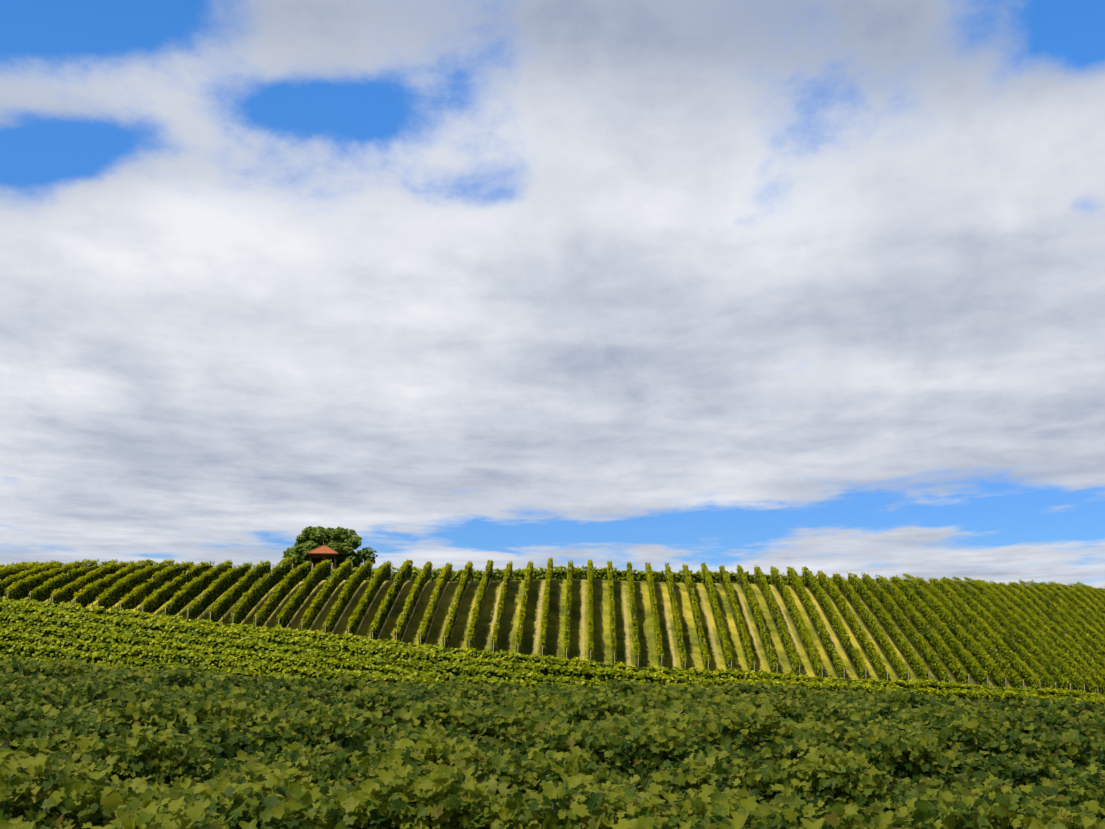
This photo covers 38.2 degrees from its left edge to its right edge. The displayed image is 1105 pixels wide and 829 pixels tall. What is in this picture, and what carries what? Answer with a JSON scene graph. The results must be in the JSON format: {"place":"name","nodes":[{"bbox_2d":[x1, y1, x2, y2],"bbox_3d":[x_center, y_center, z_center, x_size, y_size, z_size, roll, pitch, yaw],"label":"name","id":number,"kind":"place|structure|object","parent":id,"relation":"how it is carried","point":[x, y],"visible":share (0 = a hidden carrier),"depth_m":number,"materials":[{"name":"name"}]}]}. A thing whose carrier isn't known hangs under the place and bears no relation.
{"place":"outdoors","nodes":[
{"label":"outdoors","id":0,"kind":"place"},
{"bbox_2d":[0,579,1100,694],"bbox_3d":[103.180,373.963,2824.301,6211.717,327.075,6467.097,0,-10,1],"label":"ground","id":1,"kind":"structure","parent":0,"point":[555,631],"depth_m":140.29,"materials":[{"name":"green plant"}]},
{"bbox_2d":[307,542,338,568],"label":"gazebo","id":2,"kind":"object","parent":1,"relation":"on","point":[323,552],"visible":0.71,"depth_m":167.39,"materials":[{"name":"orange tile"}]},
{"bbox_2d":[0,700,1104,828],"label":"grapevines","id":3,"kind":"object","parent":1,"relation":"on","point":[432,776],"depth_m":13.71,"materials":[{"name":"green plant"}]},
{"bbox_2d":[0,675,1104,795],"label":"grapevines","id":4,"kind":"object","parent":1,"relation":"on","point":[745,720],"depth_m":18.41,"materials":[{"name":"green plant"}]},
{"bbox_2d":[0,654,1104,724],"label":"grapevines","id":5,"kind":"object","parent":1,"relation":"on","point":[66,672],"depth_m":33.71,"materials":[{"name":"green plant"}]},
{"bbox_2d":[0,563,1104,704],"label":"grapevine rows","id":6,"kind":"object","parent":1,"relation":"on","point":[67,580],"depth_m":140.26,"materials":[{"name":"green plant"}]},
{"bbox_2d":[0,557,1104,693],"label":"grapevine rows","id":7,"kind":"object","parent":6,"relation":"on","point":[110,565],"depth_m":145.91,"materials":[{"name":"green plant"}]},
{"bbox_2d":[0,597,1104,704],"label":"grapevines","id":8,"kind":"object","parent":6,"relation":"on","point":[424,650],"depth_m":121.17,"materials":[{"name":"green plant"}]},
{"bbox_2d":[1,560,1104,690],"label":"vine posts","id":9,"kind":"object","parent":1,"relation":"on","point":[590,612],"visible":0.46,"depth_m":141.97,"materials":[{"name":"brown"}]},
{"bbox_2d":[14,682,1104,828],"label":"vine shoots","id":10,"kind":"object","parent":1,"relation":"on","point":[471,761],"visible":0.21,"depth_m":13.79,"materials":[{"name":"green plant"}]},
{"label":"tree trunk","id":11,"kind":"object","parent":1,"relation":"on","visible":0},
{"bbox_2d":[282,526,377,571],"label":"tree leaves","id":12,"kind":"object","parent":11,"relation":"on","point":[342,543],"visible":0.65,"depth_m":172.78,"materials":[{"name":"green plant"}]},
{"bbox_2d":[0,0,1104,588],"label":"sky","id":13,"kind":"structure","parent":0,"point":[816,285],"materials":[{"name":"white"}]}
]}

